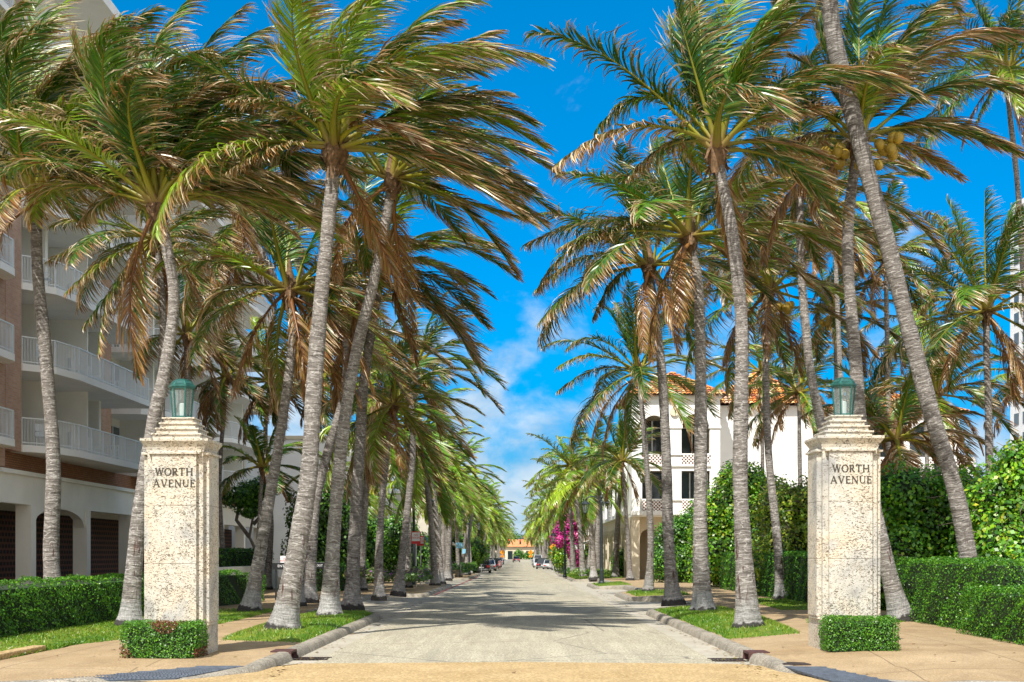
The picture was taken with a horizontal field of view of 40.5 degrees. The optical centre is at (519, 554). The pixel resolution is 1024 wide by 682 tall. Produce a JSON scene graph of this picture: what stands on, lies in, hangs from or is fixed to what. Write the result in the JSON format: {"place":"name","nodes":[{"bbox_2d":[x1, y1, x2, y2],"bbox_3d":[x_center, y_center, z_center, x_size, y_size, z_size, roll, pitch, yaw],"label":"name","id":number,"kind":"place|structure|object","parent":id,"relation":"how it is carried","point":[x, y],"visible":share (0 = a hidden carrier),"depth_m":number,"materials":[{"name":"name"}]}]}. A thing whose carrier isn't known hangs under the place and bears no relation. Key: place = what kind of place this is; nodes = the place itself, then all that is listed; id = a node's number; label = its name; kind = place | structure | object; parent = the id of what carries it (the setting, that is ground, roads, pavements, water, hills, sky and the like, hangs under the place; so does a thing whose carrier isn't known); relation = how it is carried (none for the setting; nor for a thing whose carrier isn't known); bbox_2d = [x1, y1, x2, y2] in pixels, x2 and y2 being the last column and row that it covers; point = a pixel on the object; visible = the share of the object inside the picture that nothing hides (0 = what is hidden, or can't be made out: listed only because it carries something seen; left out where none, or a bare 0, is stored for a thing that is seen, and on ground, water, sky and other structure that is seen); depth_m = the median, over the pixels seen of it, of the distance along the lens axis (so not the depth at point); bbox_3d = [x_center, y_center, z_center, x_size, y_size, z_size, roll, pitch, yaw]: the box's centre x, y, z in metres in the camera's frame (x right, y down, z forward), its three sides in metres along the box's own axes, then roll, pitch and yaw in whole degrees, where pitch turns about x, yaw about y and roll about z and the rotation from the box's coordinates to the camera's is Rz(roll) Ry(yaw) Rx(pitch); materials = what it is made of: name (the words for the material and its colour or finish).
{"place":"outdoors","nodes":[
{"label":"outdoors","id":0,"kind":"place"},
{"bbox_2d":[0,0,277,585],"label":"apartment building","id":1,"kind":"structure","parent":0,"point":[107,409],"depth_m":58.78,"materials":[{"name":"white paint"}]},
{"bbox_2d":[140,417,221,653],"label":"gate pillar","id":2,"kind":"structure","parent":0,"point":[181,517],"depth_m":21.64,"materials":[{"name":"stone"}]},
{"bbox_2d":[169,379,195,416],"bbox_3d":[-5.400,-2.483,22.157,0.432,0.633,0.374,0,0,0],"label":"pillar lantern","id":3,"kind":"object","parent":2,"relation":"on","point":[181,384],"visible":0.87,"depth_m":22.11,"materials":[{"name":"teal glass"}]},
{"bbox_2d":[0,571,475,680],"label":"pavement","id":4,"kind":"structure","parent":0,"point":[79,660],"depth_m":21.10,"materials":[{"name":"beige concrete"}]},
{"bbox_2d":[0,0,236,582],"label":"coconut palm","id":5,"kind":"object","parent":4,"relation":"on","point":[21,50],"visible":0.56,"depth_m":32.35,"materials":[{"name":"green plant"}]},
{"bbox_2d":[0,569,266,638],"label":"clipped hedge","id":6,"kind":"object","parent":4,"relation":"on","point":[46,604],"visible":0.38,"depth_m":29.72,"materials":[{"name":"green plant"}]},
{"bbox_2d":[0,607,272,658],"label":"lawn","id":7,"kind":"structure","parent":4,"relation":"on","point":[66,639],"depth_m":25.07,"materials":[{"name":"green plant"}]},
{"bbox_2d":[0,0,375,625],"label":"coconut palm","id":8,"kind":"object","parent":7,"relation":"on","point":[156,142],"visible":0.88,"depth_m":29.59,"materials":[{"name":"green plant"}]},
{"bbox_2d":[149,148,442,610],"bbox_3d":[-6.125,-4.379,38.355,8.060,12.093,6.660,0,0,-11],"label":"coconut palm","id":9,"kind":"object","parent":7,"relation":"on","point":[290,287],"visible":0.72,"depth_m":37.85,"materials":[{"name":"green plant"}]},
{"bbox_2d":[10,163,275,427],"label":"coconut palm","id":10,"kind":"object","parent":4,"relation":"on","point":[85,243],"visible":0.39,"depth_m":43.75,"materials":[{"name":"green plant"}]},
{"bbox_2d":[57,666,242,680],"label":"tactile mat","id":11,"kind":"object","parent":4,"relation":"on","point":[171,674],"visible":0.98,"depth_m":18.94,"materials":[{"name":"plastic"}]},
{"bbox_2d":[119,619,209,658],"bbox_3d":[-5.473,1.338,21.360,1.254,0.666,0.834,0,0,0],"label":"box hedge","id":12,"kind":"object","parent":4,"relation":"on","point":[152,639],"visible":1,"depth_m":21.05,"materials":[{"name":"green plant"}]},
{"bbox_2d":[108,272,278,415],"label":"coconut palm","id":13,"kind":"object","parent":4,"relation":"on","point":[186,333],"visible":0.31,"depth_m":54.90,"materials":[{"name":"green plant"}]},
{"bbox_2d":[174,320,296,551],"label":"coconut palm","id":14,"kind":"object","parent":4,"relation":"on","point":[208,400],"visible":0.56,"depth_m":59.32,"materials":[{"name":"green plant"}]},
{"bbox_2d":[218,547,273,566],"bbox_3d":[-13.025,0.665,59.497,2.002,2.010,13.353,0,0,3],"label":"clipped hedge","id":15,"kind":"object","parent":4,"relation":"on","point":[230,557],"visible":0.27,"depth_m":59.94,"materials":[{"name":"green plant"}]},
{"bbox_2d":[222,476,280,547],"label":"tree","id":16,"kind":"object","parent":4,"relation":"on","point":[247,494],"visible":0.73,"depth_m":65.54,"materials":[{"name":"green plant"}]},
{"bbox_2d":[134,75,370,605],"bbox_3d":[-8.333,-6.745,41.941,7.889,16.742,7.669,0,0,0],"label":"coconut palm","id":17,"kind":"object","parent":4,"relation":"on","point":[250,238],"visible":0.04,"depth_m":41.28,"materials":[{"name":"green plant"}]},
{"bbox_2d":[162,119,350,593],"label":"coconut palm","id":18,"kind":"object","parent":4,"relation":"on","point":[229,230],"visible":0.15,"depth_m":50.16,"materials":[{"name":"green plant"}]},
{"bbox_2d":[219,415,302,538],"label":"coconut palm","id":19,"kind":"object","parent":4,"relation":"on","point":[261,462],"visible":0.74,"depth_m":57.85,"materials":[{"name":"green plant"}]},
{"bbox_2d":[203,315,332,589],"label":"coconut palm","id":20,"kind":"object","parent":4,"relation":"on","point":[254,405],"visible":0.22,"depth_m":61.83,"materials":[{"name":"green plant"}]},
{"bbox_2d":[220,610,372,642],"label":"verge","id":21,"kind":"structure","parent":4,"relation":"on","point":[298,632],"depth_m":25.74,"materials":[{"name":"green plant"}]},
{"bbox_2d":[127,0,569,629],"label":"coconut palm","id":22,"kind":"object","parent":21,"relation":"on","point":[341,84],"visible":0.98,"depth_m":27.70,"materials":[{"name":"green plant"}]},
{"bbox_2d":[257,29,564,615],"bbox_3d":[-2.603,-5.584,34.513,7.600,14.411,7.287,0,0,0],"label":"coconut palm","id":23,"kind":"object","parent":21,"relation":"on","point":[393,174],"visible":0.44,"depth_m":33.89,"materials":[{"name":"green plant"}]},
{"bbox_2d":[229,436,392,576],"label":"stucco building","id":24,"kind":"structure","parent":4,"relation":"on","point":[279,512],"depth_m":104.00,"materials":[{"name":"white paint"}]},
{"bbox_2d":[280,481,350,567],"bbox_3d":[-8.876,-0.724,62.129,3.720,5.442,4.333,0,0,0],"label":"hedge","id":25,"kind":"object","parent":4,"relation":"on","point":[323,522],"visible":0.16,"depth_m":61.18,"materials":[{"name":"green plant"}]},
{"bbox_2d":[253,325,404,442],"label":"coconut palm","id":26,"kind":"object","parent":4,"relation":"on","point":[325,420],"visible":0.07,"depth_m":62.31,"materials":[{"name":"green plant"}]},
{"bbox_2d":[209,211,457,602],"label":"coconut palm","id":27,"kind":"object","parent":4,"relation":"on","point":[311,595],"visible":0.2,"depth_m":44.88,"materials":[{"name":"green plant"}]},
{"bbox_2d":[303,367,452,590],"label":"coconut palm","id":28,"kind":"object","parent":4,"relation":"on","point":[366,494],"visible":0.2,"depth_m":59.90,"materials":[{"name":"green plant"}]},
{"bbox_2d":[368,481,402,523],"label":"coconut palm","id":29,"kind":"object","parent":4,"relation":"on","point":[374,499],"visible":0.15,"depth_m":84.21,"materials":[{"name":"green plant"}]},
{"bbox_2d":[343,566,433,581],"bbox_3d":[-5.743,0.858,63.159,3.983,0.816,14.692,0,0,0],"label":"flower bed","id":30,"kind":"object","parent":4,"relation":"on","point":[417,573],"visible":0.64,"depth_m":58.60,"materials":[{"name":"green plant"}]},
{"bbox_2d":[336,302,458,503],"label":"coconut palm","id":31,"kind":"object","parent":4,"relation":"on","point":[380,381],"visible":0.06,"depth_m":65.36,"materials":[{"name":"green plant"}]},
{"bbox_2d":[366,510,430,582],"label":"hedge","id":32,"kind":"object","parent":4,"relation":"on","point":[391,538],"visible":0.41,"depth_m":79.11,"materials":[{"name":"green plant"}]},
{"bbox_2d":[351,368,485,587],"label":"coconut palm","id":33,"kind":"object","parent":4,"relation":"on","point":[422,459],"visible":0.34,"depth_m":65.50,"materials":[{"name":"green plant"}]},
{"bbox_2d":[370,403,484,585],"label":"coconut palm","id":34,"kind":"object","parent":4,"relation":"on","point":[416,498],"visible":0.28,"depth_m":71.71,"materials":[{"name":"green plant"}]},
{"bbox_2d":[402,437,484,581],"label":"coconut palm","id":35,"kind":"object","parent":4,"relation":"on","point":[462,494],"visible":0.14,"depth_m":85.11,"materials":[{"name":"green plant"}]},
{"bbox_2d":[415,468,493,576],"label":"coconut palm","id":36,"kind":"object","parent":4,"relation":"on","point":[457,518],"visible":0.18,"depth_m":106.75,"materials":[{"name":"green plant"}]},
{"bbox_2d":[452,531,491,573],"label":"garden bush","id":37,"kind":"object","parent":4,"relation":"on","point":[479,553],"visible":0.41,"depth_m":140.78,"materials":[{"name":"green plant"}]},
{"bbox_2d":[456,468,508,574],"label":"coconut palm","id":38,"kind":"object","parent":4,"relation":"on","point":[489,514],"visible":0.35,"depth_m":122.73,"materials":[{"name":"green plant"}]},
{"bbox_2d":[314,559,717,663],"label":"road","id":39,"kind":"structure","parent":0,"point":[516,611],"depth_m":30.44,"materials":[{"name":"concrete"}]},
{"bbox_2d":[138,662,827,681],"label":"crosswalk","id":40,"kind":"structure","parent":39,"relation":"on","point":[503,671],"depth_m":19.64,"materials":[{"name":"beige concrete"}]},
{"bbox_2d":[111,0,1023,538],"label":"sky","id":41,"kind":"structure","parent":0,"point":[571,102],"materials":[{"name":"blue"}]},
{"bbox_2d":[549,558,1023,681],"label":"pavement","id":42,"kind":"structure","parent":0,"point":[976,657],"depth_m":21.39,"materials":[{"name":"beige concrete"}]},
{"bbox_2d":[547,542,588,573],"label":"garden bush","id":43,"kind":"object","parent":42,"relation":"on","point":[557,558],"visible":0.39,"depth_m":140.89,"materials":[{"name":"green plant"}]},
{"bbox_2d":[539,441,628,579],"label":"coconut palm","id":44,"kind":"object","parent":42,"relation":"on","point":[569,495],"visible":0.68,"depth_m":91.68,"materials":[{"name":"green plant"}]},
{"bbox_2d":[568,575,620,578],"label":"verge","id":45,"kind":"structure","parent":42,"relation":"on","point":[582,577],"depth_m":95.51,"materials":[{"name":"green plant"}]},
{"bbox_2d":[522,454,602,573],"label":"coconut palm","id":46,"kind":"object","parent":45,"relation":"on","point":[569,512],"visible":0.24,"depth_m":115.76,"materials":[{"name":"green plant"}]},
{"bbox_2d":[550,513,583,567],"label":"bougainvillea","id":47,"kind":"object","parent":45,"relation":"on","point":[559,541],"visible":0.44,"depth_m":126.35,"materials":[{"name":"pink plant"}]},
{"bbox_2d":[526,425,615,576],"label":"coconut palm","id":48,"kind":"object","parent":45,"relation":"on","point":[559,486],"visible":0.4,"depth_m":100.76,"materials":[{"name":"green plant"}]},
{"bbox_2d":[548,421,614,568],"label":"coconut palm","id":49,"kind":"object","parent":45,"relation":"on","point":[597,532],"visible":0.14,"depth_m":107.85,"materials":[{"name":"green plant"}]},
{"bbox_2d":[584,422,626,576],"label":"coconut palm","id":50,"kind":"object","parent":45,"relation":"on","point":[615,571],"visible":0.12,"depth_m":95.81,"materials":[{"name":"green plant"}]},
{"bbox_2d":[593,582,630,585],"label":"corner island","id":51,"kind":"structure","parent":42,"relation":"on","point":[613,584],"depth_m":69.57,"materials":[{"name":"green plant"}]},
{"bbox_2d":[581,492,607,583],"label":"street lamp","id":52,"kind":"object","parent":51,"relation":"on","point":[601,570],"visible":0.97,"depth_m":72.94,"materials":[{"name":"black metal"}]},
{"bbox_2d":[569,405,672,579],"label":"coconut palm","id":53,"kind":"object","parent":42,"relation":"on","point":[636,464],"visible":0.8,"depth_m":83.90,"materials":[{"name":"green plant"}]},
{"bbox_2d":[541,279,732,590],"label":"coconut palm","id":54,"kind":"object","parent":42,"relation":"on","point":[637,367],"visible":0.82,"depth_m":53.93,"materials":[{"name":"green plant"}]},
{"bbox_2d":[654,503,692,582],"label":"dark shrub","id":55,"kind":"object","parent":42,"relation":"on","point":[681,526],"visible":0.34,"depth_m":75.24,"materials":[{"name":"green plant"}]},
{"bbox_2d":[520,84,856,611],"bbox_3d":[4.495,-4.919,35.473,8.159,12.954,7.068,0,0,-34],"label":"coconut palm","id":56,"kind":"object","parent":42,"relation":"on","point":[688,234],"visible":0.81,"depth_m":35.33,"materials":[{"name":"green plant"}]},
{"bbox_2d":[655,605,799,638],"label":"verge","id":57,"kind":"structure","parent":42,"relation":"on","point":[761,629],"depth_m":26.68,"materials":[{"name":"green plant"}]},
{"bbox_2d":[523,0,935,627],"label":"coconut palm","id":58,"kind":"object","parent":42,"relation":"on","point":[741,92],"visible":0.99,"depth_m":27.86,"materials":[{"name":"green plant"}]},
{"bbox_2d":[656,162,833,555],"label":"coconut palm","id":59,"kind":"object","parent":42,"relation":"on","point":[722,273],"visible":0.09,"depth_m":58.10,"materials":[{"name":"green plant"}]},
{"bbox_2d":[682,459,807,586],"bbox_3d":[11.036,-1.092,64.017,7.343,6.698,4.418,0,0,0],"label":"sea grape bush","id":60,"kind":"object","parent":42,"relation":"on","point":[720,519],"visible":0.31,"depth_m":63.09,"materials":[{"name":"green plant"}]},
{"bbox_2d":[706,288,843,474],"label":"coconut palm","id":61,"kind":"object","parent":42,"relation":"on","point":[759,347],"visible":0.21,"depth_m":74.92,"materials":[{"name":"green plant"}]},
{"bbox_2d":[749,471,807,594],"bbox_3d":[10.800,-0.520,49.978,5.322,4.945,4.052,0,0,0],"label":"bush","id":62,"kind":"object","parent":42,"relation":"on","point":[793,511],"visible":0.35,"depth_m":49.35,"materials":[{"name":"green plant"}]},
{"bbox_2d":[758,597,807,609],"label":"back lawn","id":63,"kind":"structure","parent":42,"relation":"on","point":[789,608],"depth_m":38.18,"materials":[{"name":"green plant"}]},
{"bbox_2d":[641,187,881,599],"bbox_3d":[7.847,-5.396,45.102,7.603,13.880,8.598,0,0,0],"label":"coconut palm","id":64,"kind":"object","parent":63,"relation":"on","point":[775,265],"visible":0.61,"depth_m":44.88,"materials":[{"name":"green plant"}]},
{"bbox_2d":[594,372,974,578],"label":"white villa","id":65,"kind":"object","parent":42,"relation":"on","point":[720,443],"visible":0.25,"depth_m":91.00,"materials":[{"name":"paint"}]},
{"bbox_2d":[642,421,660,494],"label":"window","id":66,"kind":"structure","parent":65,"relation":"in","point":[655,445],"depth_m":91.50,"materials":[{"name":"black glass"}]},
{"bbox_2d":[728,328,851,484],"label":"coconut palm","id":67,"kind":"object","parent":42,"relation":"on","point":[801,396],"visible":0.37,"depth_m":69.82,"materials":[{"name":"green plant"}]},
{"bbox_2d":[719,550,885,609],"bbox_3d":[9.295,0.719,48.493,1.724,1.742,23.292,0,0,0],"label":"clipped hedge","id":68,"kind":"object","parent":42,"relation":"on","point":[795,565],"visible":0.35,"depth_m":45.95,"materials":[{"name":"green plant"}]},
{"bbox_2d":[677,42,949,432],"bbox_3d":[8.083,-6.311,39.779,7.472,15.748,7.329,0,0,-29],"label":"coconut palm","id":69,"kind":"object","parent":42,"relation":"on","point":[821,218],"visible":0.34,"depth_m":39.85,"materials":[{"name":"green plant"}]},
{"bbox_2d":[749,253,917,413],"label":"coconut palm","id":70,"kind":"object","parent":42,"relation":"on","point":[828,322],"visible":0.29,"depth_m":61.92,"materials":[{"name":"green plant"}]},
{"bbox_2d":[751,119,917,412],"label":"coconut palm","id":71,"kind":"object","parent":42,"relation":"on","point":[869,257],"visible":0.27,"depth_m":55.91,"materials":[{"name":"green plant"}]},
{"bbox_2d":[695,0,977,564],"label":"coconut palm","id":72,"kind":"object","parent":42,"relation":"on","point":[895,275],"visible":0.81,"depth_m":29.85,"materials":[{"name":"grey plant"}]},
{"bbox_2d":[784,666,892,681],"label":"tactile mat","id":73,"kind":"object","parent":42,"relation":"on","point":[824,673],"visible":1,"depth_m":18.87,"materials":[{"name":"plastic"}]},
{"bbox_2d":[804,415,884,649],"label":"gate pillar","id":74,"kind":"structure","parent":42,"relation":"on","point":[843,453],"depth_m":22.07,"materials":[{"name":"stone"}]},
{"bbox_2d":[830,377,856,414],"bbox_3d":[5.270,-2.563,22.587,0.432,0.633,0.374,0,0,0],"label":"pillar lantern","id":75,"kind":"object","parent":74,"relation":"on","point":[846,383],"visible":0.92,"depth_m":22.54,"materials":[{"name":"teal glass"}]},
{"bbox_2d":[794,346,923,456],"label":"coconut palm","id":76,"kind":"object","parent":42,"relation":"on","point":[874,384],"visible":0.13,"depth_m":61.57,"materials":[{"name":"green plant"}]},
{"bbox_2d":[818,614,900,651],"bbox_3d":[5.306,1.266,21.726,1.204,0.651,0.660,0,0,0],"label":"box hedge","id":77,"kind":"object","parent":42,"relation":"on","point":[845,633],"visible":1,"depth_m":21.49,"materials":[{"name":"green plant"}]},
{"bbox_2d":[722,0,1023,621],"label":"coconut palm","id":78,"kind":"object","parent":42,"relation":"on","point":[903,51],"visible":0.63,"depth_m":30.90,"materials":[{"name":"green plant"}]},
{"bbox_2d":[795,178,965,454],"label":"coconut palm","id":79,"kind":"object","parent":42,"relation":"on","point":[915,245],"visible":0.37,"depth_m":59.90,"materials":[{"name":"green plant"}]},
{"bbox_2d":[808,359,997,480],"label":"coconut palm","id":80,"kind":"object","parent":42,"relation":"on","point":[897,450],"visible":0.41,"depth_m":45.53,"materials":[{"name":"green plant"}]},
{"bbox_2d":[880,459,987,609],"bbox_3d":[10.865,-0.180,37.654,5.472,4.760,3.835,0,0,0],"label":"sea grape bush","id":81,"kind":"object","parent":42,"relation":"on","point":[916,511],"visible":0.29,"depth_m":36.85,"materials":[{"name":"green plant"}]},
{"bbox_2d":[860,251,1009,476],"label":"coconut palm","id":82,"kind":"object","parent":42,"relation":"on","point":[932,292],"visible":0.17,"depth_m":71.87,"materials":[{"name":"green plant"}]},
{"bbox_2d":[865,294,1023,474],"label":"coconut palm","id":83,"kind":"object","parent":42,"relation":"on","point":[944,405],"visible":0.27,"depth_m":51.84,"materials":[{"name":"green plant"}]},
{"bbox_2d":[875,185,1023,480],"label":"coconut palm","id":84,"kind":"object","parent":42,"relation":"on","point":[984,295],"visible":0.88,"depth_m":43.80,"materials":[{"name":"green plant"}]},
{"bbox_2d":[894,555,1023,631],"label":"clipped hedge","id":85,"kind":"object","parent":42,"relation":"on","point":[931,589],"visible":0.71,"depth_m":28.45,"materials":[{"name":"green plant"}]},
{"bbox_2d":[902,0,1023,314],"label":"coconut palm","id":86,"kind":"object","parent":42,"relation":"on","point":[1012,71],"visible":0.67,"depth_m":47.76,"materials":[{"name":"green plant"}]},
{"bbox_2d":[944,319,1023,438],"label":"coconut palm","id":87,"kind":"object","parent":42,"relation":"on","point":[1006,400],"visible":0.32,"depth_m":66.65,"materials":[{"name":"green plant"}]},
{"bbox_2d":[946,436,1023,565],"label":"sea grape bush","id":88,"kind":"object","parent":42,"relation":"on","point":[998,527],"visible":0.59,"depth_m":33.19,"materials":[{"name":"green plant"}]},
{"bbox_2d":[956,581,1023,645],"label":"clipped hedge","id":89,"kind":"object","parent":42,"relation":"on","point":[999,615],"visible":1,"depth_m":24.32,"materials":[{"name":"green plant"}]},
{"bbox_3d":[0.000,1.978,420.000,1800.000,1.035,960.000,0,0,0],"label":"ground","id":90,"kind":"structure","parent":0,"visible":0},
{"bbox_2d":[0,573,479,681],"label":"curb","id":91,"kind":"structure","parent":90,"relation":"on","point":[302,648],"depth_m":23.51,"materials":[{"name":"concrete"}]},
{"bbox_2d":[284,559,756,665],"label":"gutter","id":92,"kind":"object","parent":90,"relation":"on","point":[397,606],"visible":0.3,"depth_m":40.53,"materials":[{"name":"concrete"}]},
{"bbox_2d":[292,323,485,600],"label":"coconut palm","id":93,"kind":"object","parent":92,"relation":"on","point":[377,443],"visible":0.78,"depth_m":47.77,"materials":[{"name":"green plant"}]},
{"bbox_2d":[280,153,524,610],"bbox_3d":[-3.321,-5.263,39.944,7.768,13.757,6.892,0,0,39],"label":"coconut palm","id":94,"kind":"object","parent":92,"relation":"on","point":[352,600],"visible":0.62,"depth_m":39.36,"materials":[{"name":"green plant"}]},
{"bbox_2d":[333,277,509,596],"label":"coconut palm","id":95,"kind":"object","parent":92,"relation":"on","point":[398,589],"visible":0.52,"depth_m":52.88,"materials":[{"name":"green plant"}]},
{"bbox_2d":[376,426,493,583],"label":"coconut palm","id":96,"kind":"object","parent":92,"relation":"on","point":[442,500],"visible":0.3,"depth_m":77.91,"materials":[{"name":"green plant"}]},
{"bbox_2d":[437,436,505,580],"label":"coconut palm","id":97,"kind":"object","parent":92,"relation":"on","point":[447,572],"visible":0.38,"depth_m":91.78,"materials":[{"name":"green plant"}]},
{"bbox_2d":[520,141,782,605],"bbox_3d":[3.961,-5.245,42.022,8.045,13.637,6.712,0,0,0],"label":"coconut palm","id":98,"kind":"object","parent":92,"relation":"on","point":[649,263],"visible":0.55,"depth_m":41.85,"materials":[{"name":"green plant"}]},
{"bbox_2d":[557,573,1017,681],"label":"curb","id":99,"kind":"structure","parent":90,"relation":"on","point":[737,649],"depth_m":27.94,"materials":[{"name":"concrete"}]},
{"bbox_2d":[1010,198,1023,444],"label":"building","id":100,"kind":"structure","parent":90,"relation":"on","point":[1016,415],"depth_m":209.88,"materials":[{"name":"white paint"}]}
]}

